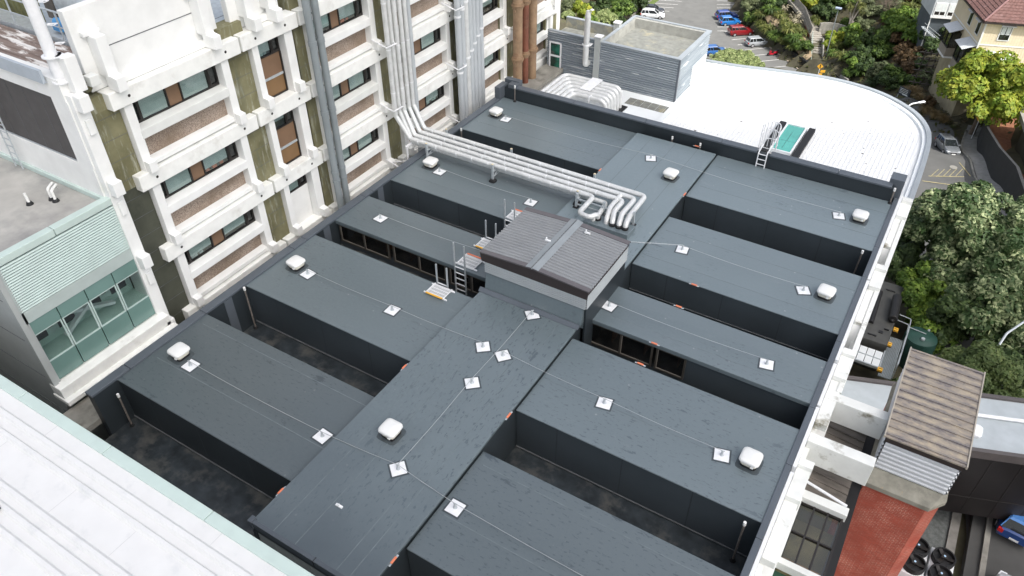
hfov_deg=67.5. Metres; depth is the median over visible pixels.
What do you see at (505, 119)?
anchor plate
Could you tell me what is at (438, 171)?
anchor plate
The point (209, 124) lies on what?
concrete tower
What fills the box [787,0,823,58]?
outdoor stairs
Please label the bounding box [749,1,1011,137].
ground cover
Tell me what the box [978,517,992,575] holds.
kerb
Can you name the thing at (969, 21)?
window
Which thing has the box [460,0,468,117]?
riser pipe
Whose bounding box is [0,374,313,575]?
white roofed building
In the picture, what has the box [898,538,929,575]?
condenser unit
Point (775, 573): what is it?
green canopy
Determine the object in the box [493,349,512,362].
anchor plate
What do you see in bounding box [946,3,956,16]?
window
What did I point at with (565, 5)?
leafy shrub
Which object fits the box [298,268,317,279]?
anchor plate
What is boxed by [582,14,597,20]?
leafy shrub
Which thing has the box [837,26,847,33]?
leafy shrub
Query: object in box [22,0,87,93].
white pole
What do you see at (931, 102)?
leafy shrub
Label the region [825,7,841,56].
street lamp
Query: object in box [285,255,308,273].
roof vent
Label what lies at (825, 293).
roof vent
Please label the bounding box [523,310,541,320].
anchor plate
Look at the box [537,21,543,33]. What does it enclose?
window
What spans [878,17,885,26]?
leafy shrub
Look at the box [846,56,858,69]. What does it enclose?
upright shrub
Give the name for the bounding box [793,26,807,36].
flax clump
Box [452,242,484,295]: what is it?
access ladder
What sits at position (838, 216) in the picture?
anchor plate
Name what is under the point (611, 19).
silvery shrub
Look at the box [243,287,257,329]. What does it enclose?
vent pipe
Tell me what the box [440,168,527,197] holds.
safety wire
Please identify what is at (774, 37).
flax clump
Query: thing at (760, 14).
flax clump
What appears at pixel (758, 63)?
silvery shrub
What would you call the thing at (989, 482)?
dark clad building
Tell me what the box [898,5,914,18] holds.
leafy shrub
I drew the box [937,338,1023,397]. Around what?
leafy tree
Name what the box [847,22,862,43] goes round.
upright shrub
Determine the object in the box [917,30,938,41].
leafy shrub
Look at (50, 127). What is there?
white corner block
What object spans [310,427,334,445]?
anchor plate
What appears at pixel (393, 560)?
edge marker
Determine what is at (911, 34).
leafy shrub
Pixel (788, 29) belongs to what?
flax clump
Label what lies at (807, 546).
roof glazing
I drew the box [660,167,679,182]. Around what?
roof vent
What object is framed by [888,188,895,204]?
vent pipe
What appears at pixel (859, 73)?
flax clump
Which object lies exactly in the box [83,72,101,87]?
junction box
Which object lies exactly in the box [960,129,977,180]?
kerb
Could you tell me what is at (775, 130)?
cage ladder
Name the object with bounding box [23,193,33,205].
roof stub
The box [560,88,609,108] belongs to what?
service pipe
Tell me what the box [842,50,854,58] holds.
flax clump
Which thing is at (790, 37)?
flax clump
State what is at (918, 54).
leafy shrub
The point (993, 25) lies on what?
cream house
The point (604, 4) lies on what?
upright shrub
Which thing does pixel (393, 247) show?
window
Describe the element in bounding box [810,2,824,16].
leafy shrub
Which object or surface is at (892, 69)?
leafy shrub
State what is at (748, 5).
leafy shrub
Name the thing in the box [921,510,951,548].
gravel roof
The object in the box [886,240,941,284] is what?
leafy tree
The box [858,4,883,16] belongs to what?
leafy shrub
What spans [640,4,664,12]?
parked car
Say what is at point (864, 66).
leafy shrub
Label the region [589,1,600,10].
leafy shrub
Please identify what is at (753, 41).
parked car
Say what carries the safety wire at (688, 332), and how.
attached to the anchor plate at (608, 306)
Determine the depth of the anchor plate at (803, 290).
30.99 m
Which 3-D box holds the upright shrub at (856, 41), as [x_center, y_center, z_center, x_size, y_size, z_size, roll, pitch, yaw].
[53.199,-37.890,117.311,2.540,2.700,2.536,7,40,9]
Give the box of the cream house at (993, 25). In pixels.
[928,0,1023,116]
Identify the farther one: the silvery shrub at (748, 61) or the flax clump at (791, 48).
the flax clump at (791, 48)
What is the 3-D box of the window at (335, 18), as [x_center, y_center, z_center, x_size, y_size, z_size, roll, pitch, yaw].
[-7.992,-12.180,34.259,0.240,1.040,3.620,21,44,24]
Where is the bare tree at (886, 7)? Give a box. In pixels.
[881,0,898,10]
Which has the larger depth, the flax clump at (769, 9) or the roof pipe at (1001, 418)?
the flax clump at (769, 9)
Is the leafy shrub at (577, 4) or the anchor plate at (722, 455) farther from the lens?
the leafy shrub at (577, 4)
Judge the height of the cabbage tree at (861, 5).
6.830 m
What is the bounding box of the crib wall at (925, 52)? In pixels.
[909,50,940,90]
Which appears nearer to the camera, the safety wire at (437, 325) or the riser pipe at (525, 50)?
the safety wire at (437, 325)
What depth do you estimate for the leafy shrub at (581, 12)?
134.71 m
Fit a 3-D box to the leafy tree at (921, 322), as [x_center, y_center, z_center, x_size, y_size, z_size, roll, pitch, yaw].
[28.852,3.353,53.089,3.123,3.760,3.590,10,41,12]
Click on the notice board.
(901, 91)
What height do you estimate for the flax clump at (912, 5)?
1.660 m
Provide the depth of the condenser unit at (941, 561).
35.36 m
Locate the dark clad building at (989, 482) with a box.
[841,375,1023,519]
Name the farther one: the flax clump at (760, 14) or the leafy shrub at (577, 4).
the leafy shrub at (577, 4)
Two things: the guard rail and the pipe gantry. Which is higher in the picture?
the guard rail
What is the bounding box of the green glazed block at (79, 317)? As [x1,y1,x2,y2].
[0,151,177,440]
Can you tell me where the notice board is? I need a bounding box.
[897,86,910,96]
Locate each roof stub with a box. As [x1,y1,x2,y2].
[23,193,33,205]
[46,182,59,202]
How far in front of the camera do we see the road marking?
80.84 m
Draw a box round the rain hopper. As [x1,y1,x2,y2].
[83,74,92,92]
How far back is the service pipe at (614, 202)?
34.18 m
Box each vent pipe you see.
[116,393,134,426]
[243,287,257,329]
[729,521,746,562]
[853,250,863,273]
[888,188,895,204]
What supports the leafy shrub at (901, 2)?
on the ground at (817, 520)
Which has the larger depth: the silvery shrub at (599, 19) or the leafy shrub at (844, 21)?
the silvery shrub at (599, 19)
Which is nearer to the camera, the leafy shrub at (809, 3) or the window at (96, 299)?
the window at (96, 299)
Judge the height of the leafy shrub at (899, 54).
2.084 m
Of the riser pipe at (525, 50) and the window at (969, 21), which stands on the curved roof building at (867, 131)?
the riser pipe at (525, 50)
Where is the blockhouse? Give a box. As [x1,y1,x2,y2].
[547,15,711,101]
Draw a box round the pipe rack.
[572,193,636,225]
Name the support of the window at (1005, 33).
in the cream house at (993, 25)
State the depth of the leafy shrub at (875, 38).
114.42 m
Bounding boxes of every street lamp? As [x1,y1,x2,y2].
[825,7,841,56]
[999,321,1023,344]
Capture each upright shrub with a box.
[596,0,611,9]
[843,30,857,47]
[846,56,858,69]
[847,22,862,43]
[849,44,866,61]
[850,31,865,48]
[860,27,876,45]
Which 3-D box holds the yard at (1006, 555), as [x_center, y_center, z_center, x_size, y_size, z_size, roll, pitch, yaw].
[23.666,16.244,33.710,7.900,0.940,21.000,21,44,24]
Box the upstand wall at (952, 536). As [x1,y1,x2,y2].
[945,512,961,552]
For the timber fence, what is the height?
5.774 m
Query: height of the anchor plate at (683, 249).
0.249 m
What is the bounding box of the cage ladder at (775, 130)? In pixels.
[755,121,781,168]
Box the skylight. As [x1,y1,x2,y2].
[760,121,815,157]
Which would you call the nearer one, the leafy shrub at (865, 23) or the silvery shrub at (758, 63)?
the silvery shrub at (758, 63)
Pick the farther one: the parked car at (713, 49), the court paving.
the parked car at (713, 49)
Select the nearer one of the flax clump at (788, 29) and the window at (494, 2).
the window at (494, 2)
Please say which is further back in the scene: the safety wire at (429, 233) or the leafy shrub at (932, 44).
the leafy shrub at (932, 44)
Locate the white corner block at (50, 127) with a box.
[0,52,175,325]
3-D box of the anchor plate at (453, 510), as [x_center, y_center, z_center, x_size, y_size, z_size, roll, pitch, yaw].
[-1.723,6.583,23.172,0.600,0.249,0.600,22,44,24]
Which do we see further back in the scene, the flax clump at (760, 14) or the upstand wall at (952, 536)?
the flax clump at (760, 14)
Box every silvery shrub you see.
[560,9,575,19]
[594,8,614,22]
[595,14,606,22]
[606,14,618,24]
[709,50,727,58]
[712,53,733,62]
[712,56,725,61]
[723,47,735,54]
[726,56,740,64]
[728,49,744,57]
[740,49,754,57]
[740,56,754,65]
[749,54,760,61]
[754,60,764,66]
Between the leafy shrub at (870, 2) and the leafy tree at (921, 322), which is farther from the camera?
the leafy shrub at (870, 2)
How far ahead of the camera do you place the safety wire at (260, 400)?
26.38 m
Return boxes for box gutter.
[821,435,874,575]
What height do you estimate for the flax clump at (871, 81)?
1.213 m
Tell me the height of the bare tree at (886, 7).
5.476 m
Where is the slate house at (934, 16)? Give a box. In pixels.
[915,0,957,46]
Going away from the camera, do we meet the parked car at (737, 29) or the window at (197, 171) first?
the window at (197, 171)
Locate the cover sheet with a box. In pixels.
[579,77,602,90]
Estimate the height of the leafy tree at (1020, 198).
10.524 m
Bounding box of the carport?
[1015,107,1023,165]
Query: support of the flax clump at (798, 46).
on the dry bank
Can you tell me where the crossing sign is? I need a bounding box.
[817,64,824,74]
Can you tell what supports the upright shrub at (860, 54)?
on the ground at (817, 520)
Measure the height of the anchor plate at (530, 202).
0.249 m
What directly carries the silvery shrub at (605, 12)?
on the ground at (817, 520)
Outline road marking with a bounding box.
[925,162,970,184]
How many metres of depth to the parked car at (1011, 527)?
36.89 m
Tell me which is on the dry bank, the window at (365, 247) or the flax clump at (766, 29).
the flax clump at (766, 29)
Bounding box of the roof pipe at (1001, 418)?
[978,413,1023,422]
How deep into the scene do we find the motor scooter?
126.95 m
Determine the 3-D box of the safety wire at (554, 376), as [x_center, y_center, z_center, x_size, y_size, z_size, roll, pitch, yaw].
[1.427,3.047,27.031,4.092,0.270,0.020,21,44,23]
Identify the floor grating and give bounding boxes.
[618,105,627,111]
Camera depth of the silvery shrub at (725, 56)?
111.67 m
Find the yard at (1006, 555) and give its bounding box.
[960,515,1023,575]
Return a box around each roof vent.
[167,342,193,364]
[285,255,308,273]
[377,418,405,445]
[421,156,439,170]
[488,106,504,118]
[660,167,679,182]
[735,447,763,474]
[813,283,836,303]
[849,209,868,225]
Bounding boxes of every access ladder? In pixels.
[424,264,454,300]
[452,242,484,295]
[473,220,496,248]
[504,199,521,227]
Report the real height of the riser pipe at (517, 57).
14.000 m
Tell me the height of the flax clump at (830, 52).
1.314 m
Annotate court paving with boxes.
[990,116,1023,178]
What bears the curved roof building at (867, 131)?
on the ground at (817, 520)
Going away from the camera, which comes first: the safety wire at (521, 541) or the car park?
the safety wire at (521, 541)
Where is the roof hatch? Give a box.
[974,424,982,437]
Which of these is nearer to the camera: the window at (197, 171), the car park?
the window at (197, 171)
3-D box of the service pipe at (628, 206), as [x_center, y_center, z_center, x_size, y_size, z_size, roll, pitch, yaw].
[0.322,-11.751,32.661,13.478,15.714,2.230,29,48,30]
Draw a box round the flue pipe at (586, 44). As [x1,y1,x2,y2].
[582,9,593,66]
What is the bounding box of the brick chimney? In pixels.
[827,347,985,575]
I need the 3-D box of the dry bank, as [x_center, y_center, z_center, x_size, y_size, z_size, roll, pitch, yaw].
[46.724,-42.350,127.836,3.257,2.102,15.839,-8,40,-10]
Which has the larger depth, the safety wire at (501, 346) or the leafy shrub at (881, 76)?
the leafy shrub at (881, 76)
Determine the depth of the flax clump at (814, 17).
127.84 m
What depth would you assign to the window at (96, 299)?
28.93 m
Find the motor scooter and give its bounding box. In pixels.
[767,49,778,55]
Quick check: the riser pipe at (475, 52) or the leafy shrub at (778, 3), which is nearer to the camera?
the riser pipe at (475, 52)
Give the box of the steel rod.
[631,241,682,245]
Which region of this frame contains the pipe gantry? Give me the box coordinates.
[393,131,426,162]
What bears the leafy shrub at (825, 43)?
on the ground at (817, 520)
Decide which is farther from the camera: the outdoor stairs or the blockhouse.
the outdoor stairs
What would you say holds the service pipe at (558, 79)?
on the curved roof building at (867, 131)
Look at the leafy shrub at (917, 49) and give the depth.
105.16 m
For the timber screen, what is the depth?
30.34 m
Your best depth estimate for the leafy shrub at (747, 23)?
136.62 m
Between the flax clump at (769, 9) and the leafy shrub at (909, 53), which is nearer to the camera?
the leafy shrub at (909, 53)
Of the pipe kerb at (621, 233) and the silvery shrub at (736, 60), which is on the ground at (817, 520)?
the silvery shrub at (736, 60)
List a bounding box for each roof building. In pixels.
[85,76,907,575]
[539,59,930,235]
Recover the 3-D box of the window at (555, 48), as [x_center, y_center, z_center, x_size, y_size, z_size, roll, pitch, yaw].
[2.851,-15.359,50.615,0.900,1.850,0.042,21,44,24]
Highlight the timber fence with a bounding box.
[794,0,812,36]
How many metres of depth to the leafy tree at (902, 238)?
59.65 m
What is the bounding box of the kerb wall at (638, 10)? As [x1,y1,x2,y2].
[629,0,651,18]
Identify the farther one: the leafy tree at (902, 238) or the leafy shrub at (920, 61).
the leafy shrub at (920, 61)
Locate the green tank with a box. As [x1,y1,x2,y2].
[895,327,937,368]
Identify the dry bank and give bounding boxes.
[765,12,811,59]
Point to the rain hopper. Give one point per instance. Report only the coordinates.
(89, 89)
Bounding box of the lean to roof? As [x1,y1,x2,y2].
[805,421,866,505]
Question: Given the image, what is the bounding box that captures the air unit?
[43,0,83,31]
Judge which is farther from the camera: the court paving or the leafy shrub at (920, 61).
the leafy shrub at (920, 61)
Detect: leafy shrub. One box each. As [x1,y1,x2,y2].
[560,0,572,12]
[571,0,583,12]
[577,3,595,17]
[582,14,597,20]
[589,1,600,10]
[610,0,619,12]
[613,11,623,17]
[616,0,636,15]
[618,15,625,23]
[631,0,646,7]
[740,0,766,10]
[742,11,753,25]
[743,10,761,22]
[760,0,775,4]
[766,0,787,10]
[800,40,813,50]
[802,0,819,8]
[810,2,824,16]
[819,2,838,21]
[821,38,835,47]
[822,0,849,6]
[824,30,841,39]
[833,0,856,7]
[834,31,845,42]
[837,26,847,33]
[840,17,848,25]
[853,16,875,32]
[855,57,880,71]
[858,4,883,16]
[859,43,877,57]
[861,0,875,4]
[865,60,887,77]
[866,32,894,47]
[866,45,891,58]
[873,70,892,85]
[875,24,895,39]
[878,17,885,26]
[879,8,899,24]
[880,0,904,11]
[880,44,898,55]
[881,75,902,90]
[883,63,906,76]
[885,14,909,32]
[890,31,904,44]
[891,50,904,64]
[891,73,911,85]
[893,38,915,52]
[896,17,916,31]
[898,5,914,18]
[899,48,920,62]
[900,60,917,74]
[901,28,917,42]
[903,75,922,85]
[908,52,923,60]
[909,58,927,67]
[913,46,924,54]
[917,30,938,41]
[919,68,934,80]
[922,36,940,52]
[922,95,936,107]
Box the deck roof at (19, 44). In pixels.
[0,24,72,69]
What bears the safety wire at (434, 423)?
attached to the anchor plate at (395, 470)
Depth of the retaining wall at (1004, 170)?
77.67 m
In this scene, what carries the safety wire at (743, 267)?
attached to the anchor plate at (683, 249)
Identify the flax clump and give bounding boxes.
[752,9,767,18]
[753,19,767,28]
[756,22,776,34]
[760,3,780,14]
[766,28,783,41]
[768,32,784,42]
[770,9,787,18]
[776,17,794,25]
[776,36,788,44]
[777,22,800,34]
[783,32,805,44]
[783,42,795,51]
[789,39,804,50]
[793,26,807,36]
[810,14,822,21]
[812,18,825,26]
[823,48,840,58]
[830,40,845,49]
[832,49,848,61]
[841,68,855,77]
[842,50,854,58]
[852,68,865,76]
[862,77,877,86]
[897,0,920,9]
[911,8,919,18]
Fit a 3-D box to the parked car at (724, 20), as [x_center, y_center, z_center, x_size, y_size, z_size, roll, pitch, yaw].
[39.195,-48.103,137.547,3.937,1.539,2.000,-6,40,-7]
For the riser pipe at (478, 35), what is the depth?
43.24 m
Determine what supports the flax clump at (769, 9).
on the dry bank
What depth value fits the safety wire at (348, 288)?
31.05 m
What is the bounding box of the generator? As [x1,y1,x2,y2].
[853,281,910,379]
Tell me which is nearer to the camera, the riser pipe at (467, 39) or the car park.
the riser pipe at (467, 39)
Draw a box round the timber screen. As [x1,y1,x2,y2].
[0,0,45,21]
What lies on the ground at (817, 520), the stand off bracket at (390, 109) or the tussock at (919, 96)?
the tussock at (919, 96)
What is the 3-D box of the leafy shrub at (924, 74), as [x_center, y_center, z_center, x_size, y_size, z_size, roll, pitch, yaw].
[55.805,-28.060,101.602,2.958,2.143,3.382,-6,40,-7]
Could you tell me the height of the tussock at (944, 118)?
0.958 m
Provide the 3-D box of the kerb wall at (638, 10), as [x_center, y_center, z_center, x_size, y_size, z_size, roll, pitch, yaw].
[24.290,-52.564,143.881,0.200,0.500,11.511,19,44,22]
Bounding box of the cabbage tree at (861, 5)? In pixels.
[845,0,866,25]
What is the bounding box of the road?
[890,95,1023,534]
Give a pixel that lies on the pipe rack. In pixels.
(576, 206)
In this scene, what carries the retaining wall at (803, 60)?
on the ground at (817, 520)
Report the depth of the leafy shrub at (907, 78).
103.14 m
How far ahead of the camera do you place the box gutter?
25.53 m
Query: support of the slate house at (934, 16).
on the ground at (817, 520)
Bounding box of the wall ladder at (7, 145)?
[0,117,23,168]
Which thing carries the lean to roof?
attached to the white concrete frame
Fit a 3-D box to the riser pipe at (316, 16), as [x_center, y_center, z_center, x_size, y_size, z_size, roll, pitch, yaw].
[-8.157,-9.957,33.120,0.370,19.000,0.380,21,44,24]
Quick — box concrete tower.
[39,0,560,323]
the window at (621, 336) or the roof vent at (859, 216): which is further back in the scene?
the roof vent at (859, 216)
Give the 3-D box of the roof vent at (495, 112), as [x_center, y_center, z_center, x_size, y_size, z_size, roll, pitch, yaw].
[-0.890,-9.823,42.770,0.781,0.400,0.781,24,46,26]
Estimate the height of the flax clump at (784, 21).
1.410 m
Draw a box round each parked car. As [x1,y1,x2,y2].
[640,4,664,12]
[640,8,664,18]
[707,44,724,56]
[715,9,738,18]
[718,15,741,25]
[727,24,753,36]
[744,35,767,47]
[934,133,960,154]
[994,515,1023,546]
[996,570,1010,575]
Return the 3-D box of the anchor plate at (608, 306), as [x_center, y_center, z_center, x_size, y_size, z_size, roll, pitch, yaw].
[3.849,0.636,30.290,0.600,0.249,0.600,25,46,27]
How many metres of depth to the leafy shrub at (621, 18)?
134.44 m
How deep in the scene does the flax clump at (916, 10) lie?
116.08 m
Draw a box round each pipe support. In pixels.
[424,129,447,158]
[489,148,514,183]
[573,173,597,204]
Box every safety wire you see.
[191,362,319,430]
[308,270,388,304]
[323,432,395,463]
[382,215,478,249]
[393,306,480,341]
[398,380,470,463]
[398,465,453,502]
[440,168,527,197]
[456,504,582,575]
[472,311,531,377]
[503,351,602,397]
[508,116,647,153]
[606,399,720,449]
[611,302,767,359]
[651,154,839,211]
[685,246,802,285]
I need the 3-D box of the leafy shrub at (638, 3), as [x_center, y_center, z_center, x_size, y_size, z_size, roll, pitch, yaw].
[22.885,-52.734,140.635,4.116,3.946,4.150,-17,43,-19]
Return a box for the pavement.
[963,125,1006,215]
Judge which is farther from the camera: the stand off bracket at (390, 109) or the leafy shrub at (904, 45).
the leafy shrub at (904, 45)
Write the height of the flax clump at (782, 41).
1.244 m
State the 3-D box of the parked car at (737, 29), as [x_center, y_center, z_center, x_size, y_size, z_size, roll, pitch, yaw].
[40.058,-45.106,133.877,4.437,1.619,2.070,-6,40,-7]
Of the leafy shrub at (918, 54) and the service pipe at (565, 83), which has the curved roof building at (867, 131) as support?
the service pipe at (565, 83)
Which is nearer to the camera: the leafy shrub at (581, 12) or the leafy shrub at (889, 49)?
the leafy shrub at (889, 49)
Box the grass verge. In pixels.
[635,0,657,14]
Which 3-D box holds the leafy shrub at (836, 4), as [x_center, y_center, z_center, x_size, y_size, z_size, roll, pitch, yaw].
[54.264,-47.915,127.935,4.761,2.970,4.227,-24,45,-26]
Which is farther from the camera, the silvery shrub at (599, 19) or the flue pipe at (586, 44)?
the silvery shrub at (599, 19)
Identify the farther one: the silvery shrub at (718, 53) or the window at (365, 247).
the silvery shrub at (718, 53)
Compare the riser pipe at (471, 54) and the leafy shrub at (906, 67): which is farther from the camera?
the leafy shrub at (906, 67)
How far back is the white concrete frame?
25.90 m
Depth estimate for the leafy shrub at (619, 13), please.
136.21 m
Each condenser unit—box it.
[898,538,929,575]
[924,547,956,575]
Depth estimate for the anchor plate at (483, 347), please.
28.20 m
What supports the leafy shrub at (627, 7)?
on the ground at (817, 520)
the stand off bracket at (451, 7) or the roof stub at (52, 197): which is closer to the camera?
the roof stub at (52, 197)
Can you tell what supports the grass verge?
on the car park
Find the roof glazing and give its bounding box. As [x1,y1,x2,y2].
[775,501,842,575]
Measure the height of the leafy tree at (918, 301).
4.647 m
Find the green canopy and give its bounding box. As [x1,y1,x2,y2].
[772,570,785,575]
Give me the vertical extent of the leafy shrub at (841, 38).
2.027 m
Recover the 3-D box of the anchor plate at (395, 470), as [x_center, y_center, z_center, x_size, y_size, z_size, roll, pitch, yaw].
[-3.572,5.595,23.979,0.600,0.249,0.600,-12,41,-14]
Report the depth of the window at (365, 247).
34.98 m
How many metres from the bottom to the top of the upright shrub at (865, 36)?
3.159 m
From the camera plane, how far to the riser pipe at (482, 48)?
43.38 m
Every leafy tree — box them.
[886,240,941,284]
[896,259,947,319]
[898,232,924,243]
[901,281,937,324]
[902,179,1023,295]
[908,310,957,354]
[925,278,1014,346]
[934,47,1023,134]
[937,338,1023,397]
[944,251,1023,349]
[998,193,1023,242]
[1001,347,1023,396]
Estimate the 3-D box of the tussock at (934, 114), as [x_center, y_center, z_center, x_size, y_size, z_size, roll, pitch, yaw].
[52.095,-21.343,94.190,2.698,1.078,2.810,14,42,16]
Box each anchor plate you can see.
[179,358,201,373]
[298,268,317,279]
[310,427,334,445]
[371,213,388,223]
[382,304,402,316]
[387,459,409,478]
[432,167,446,175]
[442,497,468,519]
[463,376,481,390]
[474,341,491,352]
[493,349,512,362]
[499,115,512,122]
[523,198,538,206]
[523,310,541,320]
[594,395,614,411]
[601,300,617,312]
[645,154,656,161]
[674,245,689,254]
[711,446,731,464]
[757,357,775,371]
[794,286,811,295]
[831,212,845,220]
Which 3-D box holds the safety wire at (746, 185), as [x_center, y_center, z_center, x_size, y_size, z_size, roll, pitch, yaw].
[10.998,-5.090,36.776,9.311,0.292,0.020,21,44,23]
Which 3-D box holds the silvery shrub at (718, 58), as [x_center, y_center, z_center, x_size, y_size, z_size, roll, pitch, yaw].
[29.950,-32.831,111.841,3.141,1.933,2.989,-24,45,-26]
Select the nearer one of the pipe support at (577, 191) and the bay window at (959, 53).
the pipe support at (577, 191)
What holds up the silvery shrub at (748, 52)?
on the ground at (817, 520)
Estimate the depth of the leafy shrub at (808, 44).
122.32 m
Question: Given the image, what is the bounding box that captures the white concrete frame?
[749,195,912,575]
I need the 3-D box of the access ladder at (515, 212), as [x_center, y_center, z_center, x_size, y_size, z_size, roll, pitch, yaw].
[0.258,-3.109,35.162,1.120,2.500,0.940,21,44,24]
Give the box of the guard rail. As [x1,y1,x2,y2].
[0,0,69,46]
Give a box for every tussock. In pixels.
[904,84,925,95]
[913,92,925,100]
[916,103,933,113]
[925,108,942,118]
[936,113,952,123]
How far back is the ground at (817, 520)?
103.56 m
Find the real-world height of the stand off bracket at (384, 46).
0.316 m
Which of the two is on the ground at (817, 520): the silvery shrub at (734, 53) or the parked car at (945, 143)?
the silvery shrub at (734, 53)
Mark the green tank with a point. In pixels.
(922, 339)
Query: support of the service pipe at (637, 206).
on the pipe rack
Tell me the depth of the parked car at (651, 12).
139.80 m
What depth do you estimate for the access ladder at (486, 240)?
33.47 m
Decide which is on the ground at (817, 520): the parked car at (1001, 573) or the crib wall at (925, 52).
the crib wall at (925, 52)
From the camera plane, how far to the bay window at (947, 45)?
93.58 m
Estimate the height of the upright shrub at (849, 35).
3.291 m
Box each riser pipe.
[301,0,343,208]
[310,0,350,204]
[406,0,422,151]
[453,0,464,121]
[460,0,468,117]
[464,0,471,114]
[468,0,475,112]
[472,0,478,109]
[475,0,481,107]
[479,0,484,105]
[511,0,523,79]
[522,0,530,83]
[528,0,537,78]
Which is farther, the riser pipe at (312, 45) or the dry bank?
the dry bank
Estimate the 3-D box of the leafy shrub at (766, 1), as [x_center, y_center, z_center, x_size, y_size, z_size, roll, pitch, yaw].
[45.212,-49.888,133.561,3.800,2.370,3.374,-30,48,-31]
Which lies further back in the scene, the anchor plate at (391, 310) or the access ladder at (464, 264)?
the access ladder at (464, 264)
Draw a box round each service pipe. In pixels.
[380,0,600,220]
[386,0,607,220]
[390,0,623,226]
[396,0,635,228]
[401,0,645,230]
[541,73,621,107]
[546,77,618,110]
[551,80,615,109]
[555,84,612,109]
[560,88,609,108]
[565,92,606,107]
[604,193,621,223]
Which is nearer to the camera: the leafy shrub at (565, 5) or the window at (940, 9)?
the window at (940, 9)
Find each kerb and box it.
[583,212,634,239]
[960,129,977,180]
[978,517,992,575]
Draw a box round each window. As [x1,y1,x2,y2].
[36,319,74,361]
[56,302,100,344]
[84,285,125,326]
[110,270,147,309]
[132,65,218,122]
[160,142,238,198]
[184,209,255,264]
[258,37,279,58]
[274,110,293,130]
[289,175,306,193]
[313,0,362,36]
[325,67,370,105]
[336,128,378,165]
[339,225,390,259]
[392,245,445,281]
[400,27,440,57]
[406,85,443,117]
[449,268,484,293]
[483,0,497,14]
[484,50,497,67]
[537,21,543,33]
[549,41,561,67]
[591,324,653,366]
[653,348,686,379]
[933,2,948,15]
[937,27,961,57]
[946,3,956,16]
[948,44,972,67]
[967,13,974,26]
[974,22,981,35]
[996,27,1013,40]
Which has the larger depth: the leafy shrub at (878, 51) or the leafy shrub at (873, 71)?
the leafy shrub at (878, 51)
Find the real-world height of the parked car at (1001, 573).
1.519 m
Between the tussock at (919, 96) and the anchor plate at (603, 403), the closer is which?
the anchor plate at (603, 403)
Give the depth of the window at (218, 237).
32.71 m
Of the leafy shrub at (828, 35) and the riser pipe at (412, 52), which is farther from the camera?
the leafy shrub at (828, 35)
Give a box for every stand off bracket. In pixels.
[371,39,396,48]
[379,103,403,111]
[441,2,463,10]
[445,62,466,70]
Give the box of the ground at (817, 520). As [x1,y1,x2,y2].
[559,0,1023,575]
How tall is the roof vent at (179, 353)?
0.400 m
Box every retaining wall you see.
[768,36,808,64]
[818,22,844,33]
[839,75,848,80]
[977,117,1023,217]
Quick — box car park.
[639,0,796,70]
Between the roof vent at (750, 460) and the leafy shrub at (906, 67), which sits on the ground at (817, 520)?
the leafy shrub at (906, 67)
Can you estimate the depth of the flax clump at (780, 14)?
130.63 m
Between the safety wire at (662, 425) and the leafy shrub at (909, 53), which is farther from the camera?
the leafy shrub at (909, 53)
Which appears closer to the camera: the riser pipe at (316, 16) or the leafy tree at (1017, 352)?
the riser pipe at (316, 16)
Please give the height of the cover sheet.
0.030 m
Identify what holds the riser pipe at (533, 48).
on the curved roof building at (867, 131)

